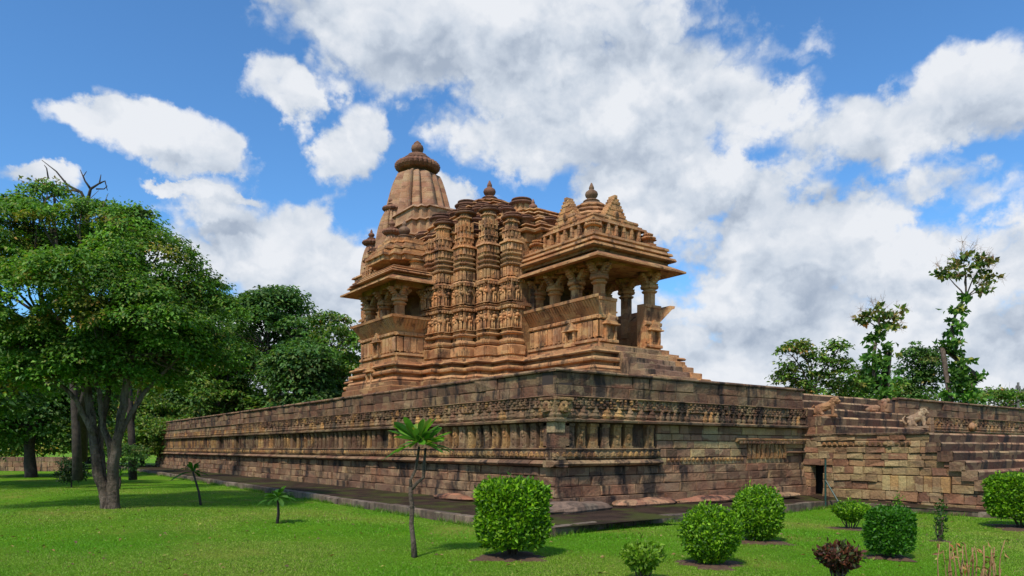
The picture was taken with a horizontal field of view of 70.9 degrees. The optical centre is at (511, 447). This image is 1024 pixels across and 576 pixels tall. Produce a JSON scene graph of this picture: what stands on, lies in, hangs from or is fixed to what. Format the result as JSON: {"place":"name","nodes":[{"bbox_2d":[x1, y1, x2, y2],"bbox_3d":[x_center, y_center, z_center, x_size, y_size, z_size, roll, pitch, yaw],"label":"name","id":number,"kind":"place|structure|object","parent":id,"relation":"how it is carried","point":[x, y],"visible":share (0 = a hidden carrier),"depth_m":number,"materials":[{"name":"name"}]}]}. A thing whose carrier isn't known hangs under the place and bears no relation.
{"place":"outdoors","nodes":[
{"label":"outdoors","id":0,"kind":"place"},
{"bbox_2d":[2,491,1017,575],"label":"fallen leaves","id":1,"kind":"object","parent":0,"point":[837,533],"visible":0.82,"depth_m":13.71,"materials":[{"name":"red plant"}]},
{"bbox_2d":[0,450,1023,575],"bbox_3d":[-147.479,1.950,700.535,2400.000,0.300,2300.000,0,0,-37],"label":"lawn","id":2,"kind":"structure","parent":0,"point":[7,478],"depth_m":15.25,"materials":[{"name":"green plant"}]},
{"bbox_2d":[0,330,69,433],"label":"broad tree","id":3,"kind":"object","parent":2,"relation":"on","point":[35,398],"visible":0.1,"depth_m":34.03,"materials":[{"name":"green plant"}]},
{"bbox_2d":[0,457,71,470],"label":"boundary wall","id":4,"kind":"structure","parent":2,"relation":"on","point":[16,464],"depth_m":56.44,"materials":[{"name":"stone"}]},
{"bbox_2d":[0,377,136,477],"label":"broad tree","id":5,"kind":"object","parent":2,"relation":"on","point":[30,438],"visible":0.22,"depth_m":44.78,"materials":[{"name":"green plant"}]},
{"bbox_2d":[52,457,91,487],"bbox_3d":[-20.190,1.161,33.018,1.777,1.479,1.458,0,0,4],"label":"hedge bush","id":6,"kind":"object","parent":2,"relation":"on","point":[65,476],"visible":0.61,"depth_m":32.88,"materials":[{"name":"green plant"}]},
{"bbox_2d":[42,160,107,461],"bbox_3d":[-18.158,-5.275,30.078,2.715,11.869,7.206,0,0,-37],"label":"dead tree","id":7,"kind":"object","parent":2,"relation":"on","point":[84,438],"visible":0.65,"depth_m":31.80,"materials":[{"name":"brown wood"}]},
{"bbox_2d":[85,456,90,463],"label":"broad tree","id":8,"kind":"object","parent":2,"relation":"on","point":[88,461],"depth_m":83.80,"materials":[{"name":"green plant"}]},
{"bbox_2d":[58,311,124,479],"bbox_3d":[-17.602,-2.575,30.265,4.061,7.831,4.249,0,0,-37],"label":"slim tree","id":9,"kind":"object","parent":2,"relation":"on","point":[77,470],"visible":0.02,"depth_m":29.87,"materials":[{"name":"brown plant"}]},
{"bbox_2d":[0,354,200,459],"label":"undergrowth","id":10,"kind":"object","parent":2,"relation":"on","point":[148,432],"visible":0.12,"depth_m":61.33,"materials":[{"name":"green plant"}]},
{"bbox_2d":[119,470,129,488],"bbox_3d":[-17.578,1.425,32.160,0.911,0.900,0.700,0,0,9],"label":"frangipani sapling","id":11,"kind":"object","parent":2,"relation":"on","point":[120,474],"visible":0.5,"depth_m":32.10,"materials":[{"name":"green plant"}]},
{"bbox_2d":[94,315,160,479],"bbox_3d":[-19.827,-2.857,37.904,4.454,9.105,4.787,0,0,-37],"label":"slim tree","id":12,"kind":"object","parent":2,"relation":"on","point":[132,474],"visible":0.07,"depth_m":37.86,"materials":[{"name":"brown plant"}]},
{"bbox_2d":[104,442,155,479],"bbox_3d":[-19.510,0.691,36.486,3.054,2.417,2.915,0,0,-37],"label":"hedge bush","id":13,"kind":"object","parent":2,"relation":"on","point":[127,449],"visible":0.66,"depth_m":36.23,"materials":[{"name":"green plant"}]},
{"bbox_2d":[0,175,262,508],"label":"spreading tree","id":14,"kind":"object","parent":2,"relation":"on","point":[93,348],"visible":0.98,"depth_m":20.75,"materials":[{"name":"green plant"}]},
{"bbox_2d":[115,396,169,465],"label":"broad tree","id":15,"kind":"object","parent":2,"relation":"on","point":[139,410],"visible":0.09,"depth_m":64.71,"materials":[{"name":"green plant"}]},
{"bbox_2d":[171,461,208,504],"bbox_3d":[-10.326,1.153,23.143,1.050,1.449,1.184,0,0,-15],"label":"frangipani sapling","id":16,"kind":"object","parent":2,"relation":"on","point":[191,467],"visible":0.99,"depth_m":23.05,"materials":[{"name":"green plant"}]},
{"bbox_2d":[141,278,260,415],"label":"broad tree","id":17,"kind":"object","parent":2,"relation":"on","point":[195,400],"visible":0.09,"depth_m":70.46,"materials":[{"name":"green plant"}]},
{"bbox_2d":[164,325,267,418],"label":"broad tree","id":18,"kind":"object","parent":2,"relation":"on","point":[211,389],"visible":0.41,"depth_m":61.70,"materials":[{"name":"green plant"}]},
{"bbox_2d":[213,284,332,407],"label":"broad tree","id":19,"kind":"object","parent":2,"relation":"on","point":[270,307],"visible":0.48,"depth_m":60.39,"materials":[{"name":"green plant"}]},
{"bbox_2d":[258,486,294,523],"bbox_3d":[-5.592,1.393,17.236,0.835,0.964,0.877,0,0,28],"label":"frangipani sapling","id":20,"kind":"object","parent":2,"relation":"on","point":[278,493],"visible":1,"depth_m":17.20,"materials":[{"name":"green plant"}]},
{"bbox_2d":[251,335,350,407],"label":"broad tree","id":21,"kind":"object","parent":2,"relation":"on","point":[300,364],"visible":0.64,"depth_m":52.33,"materials":[{"name":"green plant"}]},
{"bbox_2d":[291,309,360,398],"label":"broad tree","id":22,"kind":"object","parent":2,"relation":"on","point":[344,335],"visible":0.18,"depth_m":56.19,"materials":[{"name":"green plant"}]},
{"bbox_2d":[119,466,555,536],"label":"kerb","id":23,"kind":"structure","parent":2,"relation":"on","point":[426,513],"depth_m":22.16,"materials":[{"name":"stone"}]},
{"bbox_2d":[383,417,452,557],"bbox_3d":[-1.552,0.677,12.094,1.163,2.373,1.011,0,0,3],"label":"frangipani sapling","id":24,"kind":"object","parent":2,"relation":"on","point":[419,433],"visible":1,"depth_m":12.01,"materials":[{"name":"green plant"}]},
{"bbox_2d":[468,551,547,561],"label":"soil","id":25,"kind":"structure","parent":2,"relation":"on","point":[519,556],"depth_m":11.77,"materials":[{"name":"brown soil"}]},
{"bbox_2d":[471,471,554,554],"bbox_3d":[-0.008,1.129,12.043,1.288,1.507,1.244,0,0,-37],"label":"box shrub","id":26,"kind":"object","parent":25,"relation":"on","point":[512,516],"visible":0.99,"depth_m":11.65,"materials":[{"name":"green plant"}]},
{"bbox_2d":[676,560,744,570],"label":"soil","id":27,"kind":"structure","parent":2,"relation":"on","point":[726,564],"depth_m":11.07,"materials":[{"name":"brown soil"}]},
{"bbox_2d":[676,499,745,564],"bbox_3d":[3.112,1.345,11.230,0.978,1.090,1.024,0,0,-37],"label":"round shrub","id":28,"kind":"object","parent":27,"relation":"on","point":[704,542],"visible":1,"depth_m":10.98,"materials":[{"name":"green plant"}]},
{"bbox_2d":[739,537,796,545],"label":"soil","id":29,"kind":"structure","parent":2,"relation":"on","point":[765,543],"depth_m":13.67,"materials":[{"name":"brown soil"}]},
{"bbox_2d":[730,480,786,540],"bbox_3d":[4.783,1.253,14.010,1.136,1.284,1.140,0,0,-37],"label":"round shrub","id":30,"kind":"object","parent":29,"relation":"on","point":[763,522],"visible":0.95,"depth_m":13.71,"materials":[{"name":"green plant"}]},
{"bbox_2d":[554,500,1011,534],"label":"kerb","id":31,"kind":"structure","parent":2,"relation":"on","point":[798,506],"depth_m":21.48,"materials":[{"name":"stone"}]},
{"bbox_2d":[764,336,874,397],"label":"leafy tree","id":32,"kind":"object","parent":2,"relation":"on","point":[783,375],"visible":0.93,"depth_m":47.54,"materials":[{"name":"green plant"}]},
{"bbox_2d":[824,459,838,506],"bbox_3d":[10.976,1.244,24.708,0.067,1.711,0.679,0,0,-17],"label":"iron post","id":33,"kind":"object","parent":2,"relation":"on","point":[825,480],"visible":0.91,"depth_m":24.97,"materials":[{"name":"metal"}]},
{"bbox_2d":[824,527,861,530],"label":"soil","id":34,"kind":"structure","parent":2,"relation":"on","point":[855,529],"depth_m":17.03,"materials":[{"name":"brown soil"}]},
{"bbox_2d":[828,497,872,528],"bbox_3d":[8.058,1.584,17.088,0.918,0.842,0.978,0,0,-37],"label":"vase shrub","id":35,"kind":"object","parent":34,"relation":"on","point":[849,511],"visible":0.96,"depth_m":16.91,"materials":[{"name":"green plant"}]},
{"bbox_2d":[839,363,912,398],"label":"leafy tree","id":36,"kind":"object","parent":2,"relation":"on","point":[900,387],"visible":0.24,"depth_m":52.03,"materials":[{"name":"green plant"}]},
{"bbox_2d":[850,292,908,399],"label":"teak tree","id":37,"kind":"object","parent":2,"relation":"on","point":[873,370],"visible":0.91,"depth_m":49.77,"materials":[{"name":"green plant"}]},
{"bbox_2d":[865,554,916,561],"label":"soil","id":38,"kind":"structure","parent":2,"relation":"on","point":[895,558],"depth_m":11.83,"materials":[{"name":"brown soil"}]},
{"bbox_2d":[860,503,917,556],"bbox_3d":[6.268,1.393,11.949,0.812,0.987,0.762,0,0,-37],"label":"box shrub","id":39,"kind":"object","parent":38,"relation":"on","point":[887,529],"visible":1,"depth_m":11.76,"materials":[{"name":"green plant"}]},
{"bbox_2d":[892,490,905,506],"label":"young plant","id":40,"kind":"object","parent":2,"relation":"on","point":[898,499],"visible":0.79,"depth_m":23.39,"materials":[{"name":"green plant"}]},
{"bbox_2d":[890,341,950,399],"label":"leafy tree","id":41,"kind":"object","parent":2,"relation":"on","point":[923,372],"visible":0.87,"depth_m":54.45,"materials":[{"name":"green plant"}]},
{"bbox_2d":[928,237,1009,403],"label":"teak tree","id":42,"kind":"object","parent":2,"relation":"on","point":[959,379],"visible":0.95,"depth_m":51.75,"materials":[{"name":"green plant"}]},
{"bbox_2d":[931,540,1009,575],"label":"dry plant","id":43,"kind":"object","parent":2,"relation":"on","point":[991,561],"visible":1,"depth_m":9.38,"materials":[{"name":"beige plant"}]},
{"bbox_2d":[968,386,1023,406],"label":"creeper canopy","id":44,"kind":"object","parent":2,"relation":"on","point":[1003,394],"visible":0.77,"depth_m":59.67,"materials":[{"name":"green plant"}]},
{"bbox_2d":[983,524,1023,531],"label":"soil","id":45,"kind":"structure","parent":2,"relation":"on","point":[1011,527],"depth_m":18.70,"materials":[{"name":"brown soil"}]},
{"bbox_2d":[980,468,1023,526],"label":"box shrub","id":46,"kind":"object","parent":45,"relation":"on","point":[1003,497],"visible":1,"depth_m":18.49,"materials":[{"name":"green plant"}]},
{"bbox_2d":[1015,382,1020,407],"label":"utility pole","id":47,"kind":"object","parent":2,"relation":"on","point":[1017,387],"visible":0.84,"depth_m":61.93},
{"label":"soil","id":48,"kind":"structure","parent":2,"relation":"on","visible":0},
{"bbox_2d":[811,537,866,575],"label":"maroon shrub","id":49,"kind":"object","parent":48,"relation":"on","point":[838,558],"visible":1,"depth_m":9.45,"materials":[{"name":"brown plant"}]},
{"bbox_2d":[0,0,1023,405],"label":"sky","id":50,"kind":"structure","parent":0,"point":[802,163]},
{"bbox_2d":[106,465,1022,537],"bbox_3d":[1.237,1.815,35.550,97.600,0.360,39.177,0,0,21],"label":"paving","id":51,"kind":"structure","parent":0,"point":[612,515],"depth_m":22.85,"materials":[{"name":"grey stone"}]},
{"bbox_2d":[433,493,473,500],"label":"rough slab","id":52,"kind":"structure","parent":51,"relation":"on","point":[454,496],"depth_m":22.41,"materials":[{"name":"stone"}]},
{"bbox_2d":[548,501,612,513],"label":"rough slab","id":53,"kind":"structure","parent":51,"relation":"on","point":[565,507],"depth_m":18.17,"materials":[{"name":"stone"}]},
{"bbox_2d":[155,367,1023,504],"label":"stone platform","id":54,"kind":"structure","parent":51,"relation":"on","point":[579,435],"depth_m":24.33,"materials":[{"name":"brown stone"}]},
{"bbox_2d":[340,141,710,396],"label":"hindu temple","id":55,"kind":"structure","parent":54,"relation":"on","point":[489,284],"depth_m":31.16,"materials":[{"name":"stone"}]},
{"bbox_2d":[530,280,588,349],"bbox_3d":[2.271,-5.600,32.202,3.500,3.400,0.250,0,0,-37],"label":"inner doorway","id":56,"kind":"structure","parent":55,"relation":"in","point":[546,302],"depth_m":31.39,"materials":[{"name":"stone"}]},
{"bbox_2d":[968,422,977,430],"bbox_3d":[22.884,-1.050,35.711,0.680,0.440,0.316,0,0,-37],"label":"carved fragment","id":57,"kind":"object","parent":54,"relation":"attached to","point":[972,426],"visible":1,"depth_m":35.56,"materials":[{"name":"beige stone"}]},
{"bbox_2d":[612,497,676,506],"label":"rough slab","id":58,"kind":"structure","parent":51,"relation":"on","point":[648,501],"depth_m":20.49,"materials":[{"name":"stone"}]},
{"bbox_2d":[676,494,735,502],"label":"rough slab","id":59,"kind":"structure","parent":51,"relation":"on","point":[708,498],"depth_m":22.28,"materials":[{"name":"stone"}]},
{"bbox_2d":[776,492,799,497],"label":"rough slab","id":60,"kind":"structure","parent":51,"relation":"on","point":[787,494],"depth_m":24.86,"materials":[{"name":"stone"}]},
{"bbox_2d":[801,393,1023,509],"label":"stone staircase","id":61,"kind":"structure","parent":51,"relation":"on","point":[872,460],"depth_m":25.11,"materials":[{"name":"brown stone"}]},
{"bbox_2d":[811,396,840,416],"bbox_3d":[11.862,-1.556,27.197,1.047,0.766,0.421,0,0,23],"label":"lion statue","id":62,"kind":"object","parent":61,"relation":"on","point":[819,409],"visible":1,"depth_m":27.07,"materials":[{"name":"beige stone"}]},
{"bbox_2d":[865,398,892,412],"bbox_3d":[15.596,-1.830,30.658,1.370,0.620,0.337,0,0,-22],"label":"broken statue","id":63,"kind":"object","parent":61,"relation":"on","point":[884,406],"visible":0.99,"depth_m":30.67,"materials":[{"name":"beige stone"}]},
{"bbox_2d":[902,408,928,427],"bbox_3d":[17.098,-1.271,30.479,1.258,0.880,0.490,0,0,-9],"label":"lion statue","id":64,"kind":"object","parent":61,"relation":"on","point":[918,416],"visible":1,"depth_m":30.35,"materials":[{"name":"beige stone"}]},
{"bbox_2d":[806,384,1023,407],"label":"undergrowth","id":65,"kind":"object","parent":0,"point":[998,402],"visible":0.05,"depth_m":74.22,"materials":[{"name":"green plant"}]},
{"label":"soil","id":66,"kind":"structure","parent":0,"visible":0},
{"bbox_2d":[933,498,948,540],"bbox_3d":[8.591,1.474,14.448,0.318,0.968,0.326,0,0,21],"label":"thin shrub","id":67,"kind":"object","parent":66,"relation":"on","point":[940,525],"visible":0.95,"depth_m":14.42,"materials":[{"name":"green plant"}]},
{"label":"soil","id":68,"kind":"structure","parent":0,"visible":0},
{"bbox_2d":[618,534,668,575],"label":"vase shrub","id":69,"kind":"object","parent":68,"relation":"on","point":[638,562],"visible":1,"depth_m":9.61,"materials":[{"name":"green plant"}]}
]}

